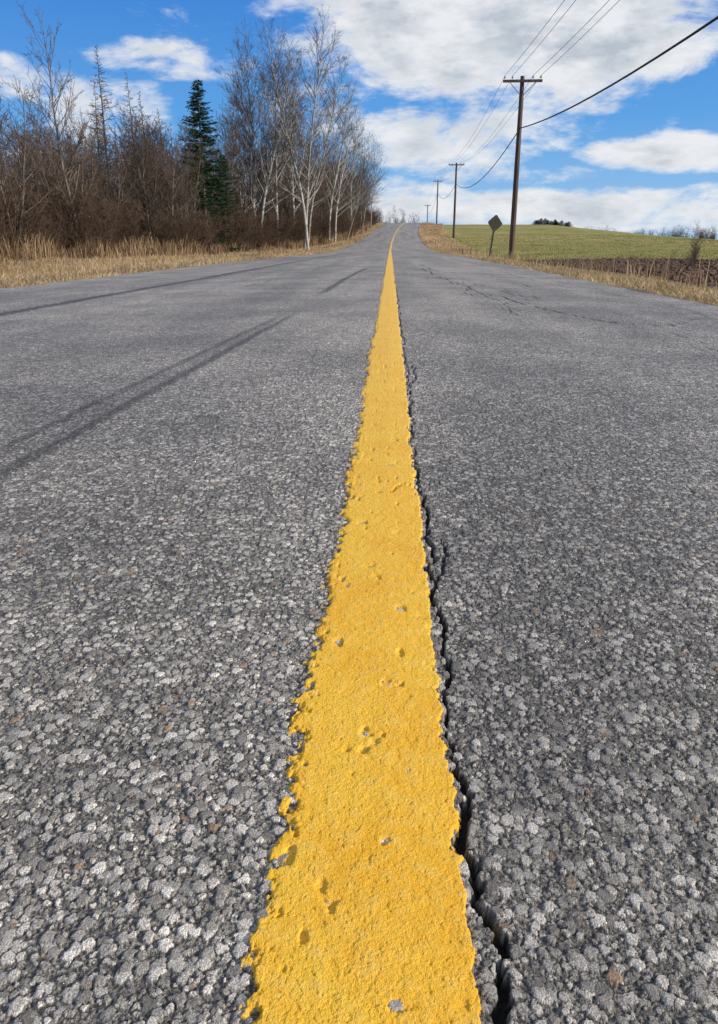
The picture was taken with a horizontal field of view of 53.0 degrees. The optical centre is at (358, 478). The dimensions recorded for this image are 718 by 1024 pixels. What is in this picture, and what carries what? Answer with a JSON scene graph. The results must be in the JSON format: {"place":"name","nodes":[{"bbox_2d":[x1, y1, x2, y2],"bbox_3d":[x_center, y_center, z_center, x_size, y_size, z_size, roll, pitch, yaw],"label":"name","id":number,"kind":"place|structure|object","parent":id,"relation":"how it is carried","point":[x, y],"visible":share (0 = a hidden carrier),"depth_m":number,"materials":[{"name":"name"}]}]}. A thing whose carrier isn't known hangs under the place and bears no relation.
{"place":"outdoors","nodes":[
{"label":"outdoors","id":0,"kind":"place"},
{"bbox_2d":[0,223,717,1023],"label":"road","id":1,"kind":"structure","parent":0,"point":[176,449],"depth_m":0.88,"materials":[{"name":"grey asphalt"}]},
{"bbox_2d":[239,223,481,1023],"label":"yellow line","id":2,"kind":"object","parent":1,"relation":"on","point":[383,929],"visible":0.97,"depth_m":0.57,"materials":[{"name":"paint"}]},
{"bbox_2d":[0,0,717,238],"label":"sky","id":3,"kind":"structure","parent":0,"point":[641,152],"materials":[{"name":"blue"}]},
{"bbox_2d":[2,224,717,302],"bbox_3d":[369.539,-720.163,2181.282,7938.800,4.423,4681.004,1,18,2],"label":"ground","id":4,"kind":"structure","parent":0,"point":[479,230],"depth_m":76.52,"materials":[{"name":"plant"}]},
{"bbox_2d":[0,76,60,259],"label":"bare tree","id":5,"kind":"object","parent":4,"relation":"on","point":[28,123],"visible":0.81,"depth_m":28.61,"materials":[{"name":"brown plant"}]},
{"bbox_2d":[16,2,104,238],"bbox_3d":[-14.014,-15.968,33.603,3.046,11.730,4.350,-35,39,-60],"label":"bare tree","id":6,"kind":"object","parent":4,"relation":"on","point":[73,153],"visible":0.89,"depth_m":33.56,"materials":[{"name":"brown plant"}]},
{"bbox_2d":[88,82,117,195],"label":"larch tree","id":7,"kind":"object","parent":4,"relation":"on","point":[96,126],"visible":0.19,"depth_m":58.86,"materials":[{"name":"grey plant"}]},
{"bbox_2d":[84,46,130,204],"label":"larch tree","id":8,"kind":"object","parent":4,"relation":"on","point":[102,113],"visible":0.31,"depth_m":54.23,"materials":[{"name":"brown plant"}]},
{"bbox_2d":[120,72,152,200],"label":"larch tree","id":9,"kind":"object","parent":4,"relation":"on","point":[131,121],"visible":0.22,"depth_m":55.43,"materials":[{"name":"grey plant"}]},
{"bbox_2d":[130,91,165,201],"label":"larch tree","id":10,"kind":"object","parent":4,"relation":"on","point":[143,127],"visible":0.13,"depth_m":54.87,"materials":[{"name":"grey plant"}]},
{"bbox_2d":[150,108,177,208],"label":"larch tree","id":11,"kind":"object","parent":4,"relation":"on","point":[158,122],"visible":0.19,"depth_m":53.66,"materials":[{"name":"brown plant"}]},
{"bbox_2d":[0,75,372,248],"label":"forest","id":12,"kind":"object","parent":4,"relation":"on","point":[135,183],"visible":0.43,"depth_m":45.19,"materials":[{"name":"brown plant"}]},
{"bbox_2d":[0,161,381,259],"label":"thicket","id":13,"kind":"object","parent":4,"relation":"on","point":[127,226],"visible":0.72,"depth_m":39.30,"materials":[{"name":"brown plant"}]},
{"bbox_2d":[170,79,246,250],"bbox_3d":[-10.445,-20.657,48.402,6.702,11.100,5.579,11,21,29],"label":"spruce tree","id":14,"kind":"object","parent":4,"relation":"on","point":[194,105],"visible":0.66,"depth_m":47.97,"materials":[{"name":"green plant"}]},
{"bbox_2d":[208,154,252,245],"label":"spruce tree","id":15,"kind":"object","parent":4,"relation":"on","point":[224,207],"visible":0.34,"depth_m":51.50,"materials":[{"name":"green plant"}]},
{"bbox_2d":[209,70,274,212],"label":"birch tree","id":16,"kind":"object","parent":4,"relation":"on","point":[228,111],"visible":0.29,"depth_m":61.21,"materials":[{"name":"grey plant"}]},
{"bbox_2d":[212,17,292,224],"bbox_3d":[-8.428,-26.589,56.704,6.828,17.004,7.340,-6,22,-14],"label":"birch tree","id":17,"kind":"object","parent":4,"relation":"on","point":[246,108],"visible":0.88,"depth_m":55.95,"materials":[{"name":"grey plant"}]},
{"bbox_2d":[233,22,309,226],"bbox_3d":[-6.747,-26.678,57.584,6.565,16.634,5.838,-1,19,6],"label":"birch tree","id":18,"kind":"object","parent":4,"relation":"on","point":[275,199],"visible":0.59,"depth_m":56.63,"materials":[{"name":"grey plant"}]},
{"bbox_2d":[240,41,312,234],"bbox_3d":[-6.409,-25.368,55.662,5.478,15.607,6.160,3,19,-1],"label":"birch tree","id":19,"kind":"object","parent":4,"relation":"on","point":[272,154],"visible":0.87,"depth_m":55.29,"materials":[{"name":"grey plant"}]},
{"bbox_2d":[245,13,328,249],"bbox_3d":[-5.568,-26.281,55.947,5.983,17.044,6.727,3,19,11],"label":"birch tree","id":20,"kind":"object","parent":4,"relation":"on","point":[285,134],"visible":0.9,"depth_m":55.01,"materials":[{"name":"grey plant"}]},
{"bbox_2d":[255,56,318,201],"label":"birch tree","id":21,"kind":"object","parent":4,"relation":"on","point":[289,122],"visible":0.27,"depth_m":65.97,"materials":[{"name":"grey plant"}]},
{"bbox_2d":[261,62,327,215],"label":"birch tree","id":22,"kind":"object","parent":4,"relation":"on","point":[292,182],"visible":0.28,"depth_m":65.27,"materials":[{"name":"grey plant"}]},
{"bbox_2d":[265,8,347,249],"bbox_3d":[-3.677,-26.826,56.157,7.496,17.969,6.097,-17,25,-41],"label":"birch tree","id":23,"kind":"object","parent":4,"relation":"on","point":[308,173],"visible":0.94,"depth_m":55.63,"materials":[{"name":"grey plant"}]},
{"bbox_2d":[291,47,363,240],"bbox_3d":[-2.999,-28.152,62.248,5.766,16.428,6.484,14,22,29],"label":"birch tree","id":24,"kind":"object","parent":4,"relation":"on","point":[323,156],"visible":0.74,"depth_m":61.95,"materials":[{"name":"grey plant"}]},
{"bbox_2d":[313,75,370,242],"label":"birch tree","id":25,"kind":"object","parent":4,"relation":"on","point":[338,170],"visible":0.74,"depth_m":71.43,"materials":[{"name":"grey plant"}]},
{"bbox_2d":[323,98,364,241],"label":"birch tree","id":26,"kind":"object","parent":4,"relation":"on","point":[341,177],"visible":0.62,"depth_m":74.52,"materials":[{"name":"grey plant"}]},
{"bbox_2d":[332,113,369,222],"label":"birch tree","id":27,"kind":"object","parent":4,"relation":"on","point":[357,168],"visible":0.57,"depth_m":87.95,"materials":[{"name":"grey plant"}]},
{"bbox_2d":[343,147,373,240],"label":"birch tree","id":28,"kind":"object","parent":4,"relation":"on","point":[360,175],"visible":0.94,"depth_m":77.33,"materials":[{"name":"grey plant"}]},
{"bbox_2d":[0,221,717,305],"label":"dry grass","id":29,"kind":"structure","parent":4,"relation":"on","point":[105,262],"depth_m":29.38,"materials":[{"name":"beige plant"}]},
{"bbox_2d":[352,130,386,226],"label":"birch tree","id":30,"kind":"object","parent":4,"relation":"on","point":[367,186],"visible":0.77,"depth_m":101.12,"materials":[{"name":"grey plant"}]},
{"bbox_2d":[364,145,389,225],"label":"birch tree","id":31,"kind":"object","parent":4,"relation":"on","point":[376,179],"visible":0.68,"depth_m":116.04,"materials":[{"name":"grey plant"}]},
{"bbox_2d":[433,180,442,222],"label":"utility pole","id":32,"kind":"object","parent":4,"relation":"on","point":[437,181],"visible":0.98,"depth_m":153.35,"materials":[{"name":"brown wood"}]},
{"bbox_2d":[449,163,463,237],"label":"utility pole","id":33,"kind":"object","parent":4,"relation":"on","point":[454,212],"visible":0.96,"depth_m":92.80,"materials":[{"name":"brown wood"}]},
{"bbox_2d":[488,215,501,256],"bbox_3d":[6.637,-11.886,35.872,0.780,2.410,0.071,1,17,-19],"label":"traffic sign","id":34,"kind":"object","parent":4,"relation":"on","point":[495,223],"visible":0.86,"depth_m":35.66,"materials":[{"name":"metal"}]},
{"bbox_2d":[503,75,542,258],"bbox_3d":[8.422,-16.149,38.516,2.000,9.662,0.420,1,18,3],"label":"utility pole","id":35,"kind":"object","parent":4,"relation":"on","point":[522,80],"visible":0.97,"depth_m":38.17,"materials":[{"name":"brown wood"}]},
{"bbox_2d":[427,0,717,213],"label":"power line","id":36,"kind":"object","parent":35,"relation":"attached to","point":[674,45],"visible":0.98,"depth_m":25.67,"materials":[{"name":"black metal"}]},
{"bbox_2d":[530,218,572,226],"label":"evergreen hedge","id":37,"kind":"object","parent":4,"relation":"on","point":[547,222],"visible":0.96,"depth_m":138.71,"materials":[{"name":"green plant"}]},
{"bbox_2d":[516,257,717,286],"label":"ploughed soil clods","id":38,"kind":"object","parent":4,"relation":"on","point":[713,268],"visible":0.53,"depth_m":23.71,"materials":[{"name":"brown soil"}]},
{"bbox_2d":[666,252,677,273],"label":"sapling","id":39,"kind":"object","parent":4,"relation":"on","point":[671,263],"visible":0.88,"depth_m":16.02,"materials":[{"name":"brown plant"}]},
{"bbox_2d":[687,241,697,270],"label":"sapling","id":40,"kind":"object","parent":4,"relation":"on","point":[691,257],"visible":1,"depth_m":19.24,"materials":[{"name":"brown plant"}]},
{"bbox_2d":[686,229,706,269],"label":"sapling","id":41,"kind":"object","parent":4,"relation":"on","point":[695,252],"visible":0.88,"depth_m":20.16,"materials":[{"name":"brown plant"}]},
{"bbox_2d":[679,221,713,238],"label":"field shrubs","id":42,"kind":"object","parent":4,"relation":"on","point":[700,233],"visible":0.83,"depth_m":157.12,"materials":[{"name":"grey plant"}]},
{"bbox_2d":[370,205,717,238],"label":"distant trees","id":43,"kind":"object","parent":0,"point":[643,231],"visible":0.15,"depth_m":407.87,"materials":[{"name":"grey plant"}]}
]}

